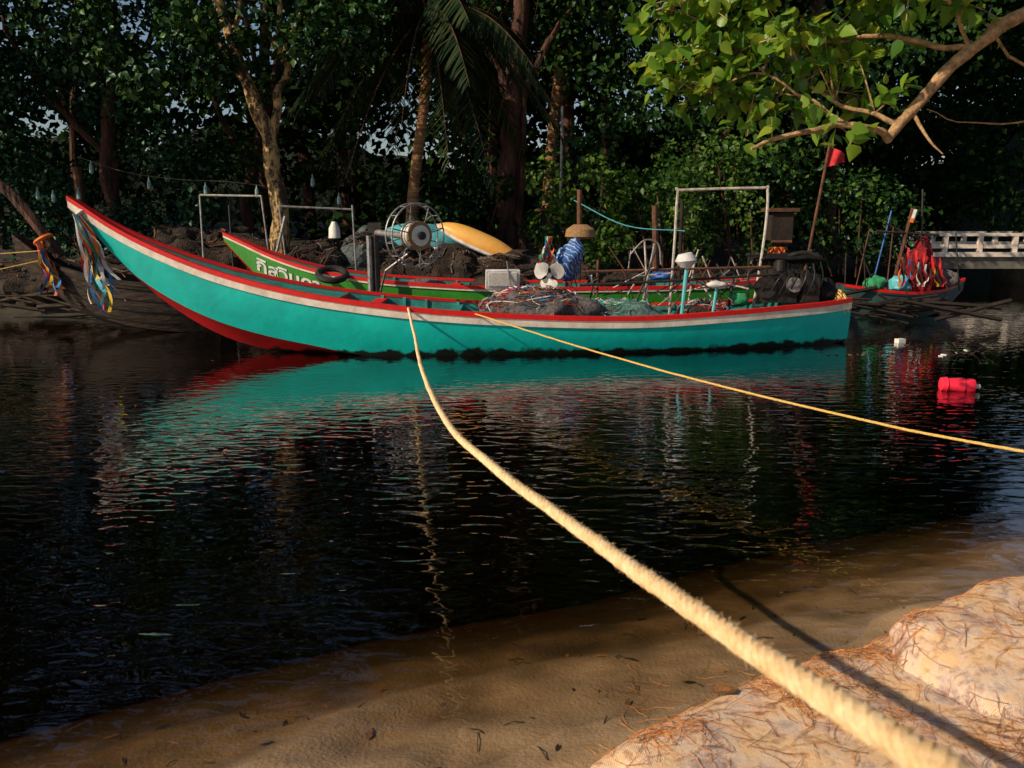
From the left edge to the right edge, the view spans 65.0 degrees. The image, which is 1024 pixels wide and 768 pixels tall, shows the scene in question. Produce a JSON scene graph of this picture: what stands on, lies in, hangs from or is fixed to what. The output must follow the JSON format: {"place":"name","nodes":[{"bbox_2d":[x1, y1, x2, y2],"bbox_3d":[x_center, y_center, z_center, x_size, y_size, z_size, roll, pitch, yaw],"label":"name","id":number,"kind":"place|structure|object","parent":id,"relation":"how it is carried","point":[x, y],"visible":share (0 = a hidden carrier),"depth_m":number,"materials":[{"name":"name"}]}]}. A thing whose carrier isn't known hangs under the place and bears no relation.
{"place":"outdoors","nodes":[
{"label":"outdoors","id":0,"kind":"place"},
{"bbox_2d":[0,0,1020,169],"label":"sky","id":1,"kind":"structure","parent":0,"point":[144,37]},
{"bbox_2d":[0,221,1023,767],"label":"ground","id":2,"kind":"structure","parent":0,"point":[218,601],"depth_m":8.18,"materials":[{"name":"brown sand"}]},
{"bbox_2d":[0,115,6,127],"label":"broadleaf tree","id":3,"kind":"object","parent":2,"relation":"on","point":[2,118],"visible":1,"depth_m":15.38,"materials":[{"name":"green plant"}]},
{"bbox_2d":[0,186,155,261],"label":"shrub","id":4,"kind":"object","parent":2,"relation":"on","point":[57,211],"visible":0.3,"depth_m":16.90,"materials":[{"name":"green plant"}]},
{"bbox_2d":[72,167,88,236],"bbox_3d":[-8.625,-3.154,16.197,0.210,2.353,0.160,0,12,0],"label":"wooden post","id":5,"kind":"object","parent":2,"relation":"on","point":[78,176],"visible":0.39,"depth_m":15.97,"materials":[{"name":"brown wood"}]},
{"bbox_2d":[0,0,254,258],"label":"broadleaf tree","id":6,"kind":"object","parent":2,"relation":"on","point":[106,111],"visible":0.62,"depth_m":17.84,"materials":[{"name":"green plant"}]},
{"bbox_2d":[0,224,270,306],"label":"fishing net heap","id":7,"kind":"object","parent":2,"relation":"on","point":[20,280],"visible":0.24,"depth_m":15.67,"materials":[{"name":"brown fabric"}]},
{"bbox_2d":[6,0,409,254],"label":"broadleaf tree","id":8,"kind":"object","parent":2,"relation":"on","point":[193,21],"visible":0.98,"depth_m":14.29,"materials":[{"name":"green plant"}]},
{"bbox_2d":[33,142,340,205],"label":"hanging lights","id":9,"kind":"object","parent":8,"relation":"attached to","point":[149,186],"visible":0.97,"depth_m":15.73,"materials":[{"name":"metal"}]},
{"bbox_2d":[79,0,364,236],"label":"broadleaf tree","id":10,"kind":"object","parent":2,"relation":"on","point":[254,165],"visible":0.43,"depth_m":19.95,"materials":[{"name":"green plant"}]},
{"bbox_2d":[199,194,356,269],"bbox_3d":[-4.342,-2.708,15.171,2.893,1.699,0.548,0,12,2],"label":"drying rack","id":11,"kind":"object","parent":2,"relation":"on","point":[334,230],"visible":0.8,"depth_m":14.87,"materials":[{"name":"grey metal"}]},
{"bbox_2d":[287,0,566,221],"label":"palm tree","id":12,"kind":"object","parent":2,"relation":"on","point":[443,35],"visible":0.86,"depth_m":15.96,"materials":[{"name":"green plant"}]},
{"bbox_2d":[287,235,595,279],"bbox_3d":[-1.356,-2.112,15.952,6.656,1.730,1.930,0,12,0],"label":"fishing net heap","id":13,"kind":"object","parent":2,"relation":"on","point":[455,260],"visible":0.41,"depth_m":15.34,"materials":[{"name":"brown fabric"}]},
{"bbox_2d":[339,225,387,266],"bbox_3d":[-2.881,-2.623,15.712,0.940,0.947,0.843,0,12,0],"label":"tarp covered gear","id":14,"kind":"object","parent":13,"relation":"on","point":[346,250],"visible":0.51,"depth_m":15.41,"materials":[{"name":"grey fabric"}]},
{"bbox_2d":[387,223,470,248],"bbox_3d":[-1.750,-2.971,16.219,2.145,0.539,0.739,0,12,0],"label":"upturned kayak","id":15,"kind":"object","parent":13,"relation":"on","point":[448,240],"visible":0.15,"depth_m":15.94,"materials":[{"name":"blue paint"}]},
{"bbox_2d":[437,222,512,255],"bbox_3d":[-0.604,-2.747,15.755,1.794,0.827,0.540,0,12,0],"label":"upturned kayak","id":16,"kind":"object","parent":13,"relation":"on","point":[476,240],"visible":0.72,"depth_m":15.56,"materials":[{"name":"yellow plastic"}]},
{"bbox_2d":[364,163,525,250],"bbox_3d":[-1.620,-3.895,19.073,4.168,2.645,2.033,0,12,0],"label":"shrub","id":17,"kind":"object","parent":2,"relation":"on","point":[451,213],"visible":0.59,"depth_m":18.91,"materials":[{"name":"green plant"}]},
{"bbox_2d":[77,571,904,767],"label":"fallen leaves","id":18,"kind":"object","parent":2,"relation":"on","point":[720,687],"visible":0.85,"depth_m":3.27,"materials":[{"name":"brown plant"}]},
{"bbox_2d":[0,285,1011,324],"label":"driftwood pile","id":19,"kind":"object","parent":2,"relation":"on","point":[906,307],"visible":0.42,"depth_m":14.34,"materials":[{"name":"brown wood"}]},
{"bbox_2d":[0,0,1023,252],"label":"distant tree","id":20,"kind":"object","parent":2,"relation":"on","point":[314,120],"depth_m":25.46,"materials":[{"name":"green plant"}]},
{"bbox_2d":[736,0,1023,88],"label":"tall canopy foliage","id":21,"kind":"object","parent":20,"relation":"attached to","point":[942,62],"visible":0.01,"depth_m":38.30,"materials":[{"name":"green plant"}]},
{"bbox_2d":[4,122,1023,251],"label":"undergrowth hedge","id":22,"kind":"object","parent":2,"relation":"on","point":[967,224],"visible":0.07,"depth_m":41.01,"materials":[{"name":"green plant"}]},
{"bbox_2d":[361,0,713,249],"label":"tree","id":23,"kind":"object","parent":2,"relation":"on","point":[511,210],"visible":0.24,"depth_m":19.09,"materials":[{"name":"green plant"}]},
{"bbox_2d":[536,208,553,244],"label":"spirit house","id":24,"kind":"structure","parent":2,"relation":"on","point":[544,220],"depth_m":17.10,"materials":[{"name":"brown wood"}]},
{"bbox_2d":[440,0,679,251],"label":"palm tree","id":25,"kind":"object","parent":2,"relation":"on","point":[557,88],"visible":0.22,"depth_m":20.87,"materials":[{"name":"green plant"}]},
{"bbox_2d":[558,106,563,248],"bbox_3d":[1.060,-4.219,17.507,0.080,3.500,0.060,0,12,0],"label":"metal pole","id":26,"kind":"object","parent":2,"relation":"on","point":[561,155],"visible":0.42,"depth_m":17.35,"materials":[{"name":"grey metal"}]},
{"bbox_2d":[577,190,581,242],"bbox_3d":[1.320,-2.831,15.754,0.111,1.901,0.100,-5,13,-22],"label":"wooden post","id":27,"kind":"object","parent":2,"relation":"on","point":[579,207],"visible":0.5,"depth_m":15.59,"materials":[{"name":"brown wood"}]},
{"bbox_2d":[574,200,684,231],"bbox_3d":[2.247,-3.239,15.460,2.143,0.600,0.030,2,12,11],"label":"blue line","id":28,"kind":"object","parent":27,"relation":"attached to","point":[627,225],"visible":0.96,"depth_m":15.48,"materials":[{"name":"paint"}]},
{"bbox_2d":[506,0,719,253],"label":"broadleaf tree","id":29,"kind":"object","parent":2,"relation":"on","point":[587,58],"visible":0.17,"depth_m":20.53,"materials":[{"name":"green plant"}]},
{"bbox_2d":[520,152,720,278],"bbox_3d":[2.291,-3.462,16.838,4.251,2.706,2.520,0,12,0],"label":"shrub","id":30,"kind":"object","parent":2,"relation":"on","point":[625,213],"visible":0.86,"depth_m":16.69,"materials":[{"name":"green plant"}]},
{"bbox_2d":[652,205,658,272],"bbox_3d":[2.815,-2.685,15.785,0.190,1.605,0.120,0,12,0],"label":"wooden post","id":31,"kind":"object","parent":2,"relation":"on","point":[655,263],"visible":0.58,"depth_m":15.69,"materials":[{"name":"brown wood"}]},
{"bbox_2d":[677,200,684,278],"bbox_3d":[3.350,-2.775,15.970,0.074,1.700,0.074,-5,13,-22],"label":"wooden post","id":32,"kind":"object","parent":2,"relation":"on","point":[681,223],"visible":0.65,"depth_m":15.90,"materials":[{"name":"brown wood"}]},
{"bbox_2d":[637,125,788,267],"bbox_3d":[4.331,-3.959,17.652,3.319,3.358,2.217,0,12,0],"label":"shrub","id":33,"kind":"object","parent":2,"relation":"on","point":[733,169],"visible":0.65,"depth_m":17.50,"materials":[{"name":"green plant"}]},
{"bbox_2d":[514,0,1015,258],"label":"broadleaf tree","id":34,"kind":"object","parent":2,"relation":"on","point":[703,126],"visible":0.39,"depth_m":18.79,"materials":[{"name":"green plant"}]},
{"bbox_2d":[761,208,799,267],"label":"spirit house","id":35,"kind":"structure","parent":2,"relation":"on","point":[779,231],"depth_m":15.91,"materials":[{"name":"brown wood"}]},
{"bbox_2d":[768,247,784,252],"bbox_3d":[4.207,-1.815,12.796,0.415,0.720,0.105,0,12,0],"label":"orange ribbon marker","id":36,"kind":"object","parent":35,"relation":"attached to","point":[773,249],"visible":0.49,"depth_m":12.73,"materials":[{"name":"fabric"}]},
{"bbox_2d":[591,637,1023,767],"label":"sandbag","id":37,"kind":"object","parent":2,"relation":"on","point":[742,754],"visible":0.5,"depth_m":2.41,"materials":[{"name":"fabric"}]},
{"bbox_2d":[588,576,1023,767],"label":"pine needles","id":38,"kind":"object","parent":37,"relation":"on","point":[655,731],"visible":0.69,"depth_m":2.55,"materials":[{"name":"brown plant"}]},
{"bbox_2d":[889,576,1023,716],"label":"sandbag","id":39,"kind":"object","parent":37,"relation":"on","point":[977,663],"visible":0.58,"depth_m":2.71,"materials":[{"name":"fabric"}]},
{"bbox_2d":[621,0,1023,161],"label":"overhanging tree","id":40,"kind":"object","parent":2,"relation":"on","point":[777,41],"visible":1,"depth_m":5.81,"materials":[{"name":"green plant"}]},
{"bbox_2d":[803,145,844,272],"bbox_3d":[4.990,-2.611,12.940,0.581,2.425,0.080,0,12,0],"label":"flag on pole","id":41,"kind":"object","parent":2,"relation":"on","point":[834,156],"visible":0.85,"depth_m":12.77,"materials":[{"name":"red fabric"}]},
{"bbox_2d":[661,0,1023,259],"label":"broadleaf tree","id":42,"kind":"object","parent":2,"relation":"on","point":[971,175],"visible":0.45,"depth_m":23.82,"materials":[{"name":"green plant"}]},
{"bbox_2d":[760,164,930,276],"bbox_3d":[7.991,-3.865,19.276,3.873,2.781,2.527,0,12,0],"label":"shrub","id":43,"kind":"object","parent":2,"relation":"on","point":[856,182],"visible":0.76,"depth_m":18.88,"materials":[{"name":"green plant"}]},
{"bbox_2d":[0,258,1023,542],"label":"water","id":44,"kind":"structure","parent":0,"point":[82,356],"depth_m":9.49,"materials":[{"name":"black liquid"}]},
{"bbox_2d":[0,179,211,331],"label":"wooden boat","id":45,"kind":"object","parent":44,"relation":"on","point":[141,306],"visible":0.68,"depth_m":13.16,"materials":[{"name":"brown wood"}]},
{"bbox_2d":[0,250,40,269],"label":"mooring line","id":46,"kind":"object","parent":45,"relation":"attached to","point":[20,264],"visible":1,"depth_m":12.87,"materials":[{"name":"yellow fabric"}]},
{"bbox_2d":[66,186,852,355],"bbox_3d":[-0.425,-1.621,11.762,11.090,2.536,2.102,0,12,0],"label":"longtail fishing boat","id":47,"kind":"object","parent":44,"relation":"on","point":[785,306],"visible":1,"depth_m":11.26,"materials":[{"name":"teal paint"}]},
{"bbox_2d":[407,307,974,767],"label":"mooring rope","id":48,"kind":"object","parent":47,"relation":"attached to","point":[881,733],"visible":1,"depth_m":1.03,"materials":[{"name":"beige fabric"}]},
{"bbox_2d":[222,224,760,302],"bbox_3d":[-0.083,-1.718,13.624,9.402,1.928,1.515,-1,12,-3],"label":"longtail fishing boat","id":49,"kind":"object","parent":44,"relation":"on","point":[253,257],"visible":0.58,"depth_m":13.19,"materials":[{"name":"green paint"}]},
{"bbox_2d":[835,189,965,317],"bbox_3d":[7.650,-2.462,15.517,2.700,2.528,1.200,0,12,0],"label":"longtail fishing boat","id":50,"kind":"object","parent":44,"relation":"on","point":[921,272],"visible":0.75,"depth_m":15.30,"materials":[{"name":"paint"}]},
{"bbox_2d":[836,338,1006,360],"bbox_3d":[5.851,-0.517,11.380,2.581,0.166,1.510,-9,15,-37],"label":"floating debris","id":51,"kind":"object","parent":44,"relation":"on","point":[899,340],"visible":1,"depth_m":11.37,"materials":[{"name":"beige plastic"}]},
{"bbox_2d":[865,231,1023,286],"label":"concrete bridge","id":52,"kind":"structure","parent":44,"relation":"in","point":[1007,267],"depth_m":21.48,"materials":[{"name":"white paint"}]},
{"bbox_2d":[938,377,980,391],"bbox_3d":[4.979,0.013,8.938,0.423,0.182,0.170,1,12,7],"label":"fishing float","id":53,"kind":"object","parent":44,"relation":"on","point":[957,384],"visible":0.97,"depth_m":8.88,"materials":[{"name":"red plastic"}]},
{"bbox_3d":[4.650,0.899,1.567,0.180,1.400,0.180,0,12,0],"label":"mooring post","id":54,"kind":"object","parent":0,"visible":0},
{"bbox_2d":[475,313,1023,452],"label":"yellow mooring rope","id":55,"kind":"object","parent":54,"relation":"attached to","point":[896,427],"visible":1,"depth_m":5.88,"materials":[{"name":"yellow fabric"}]}
]}

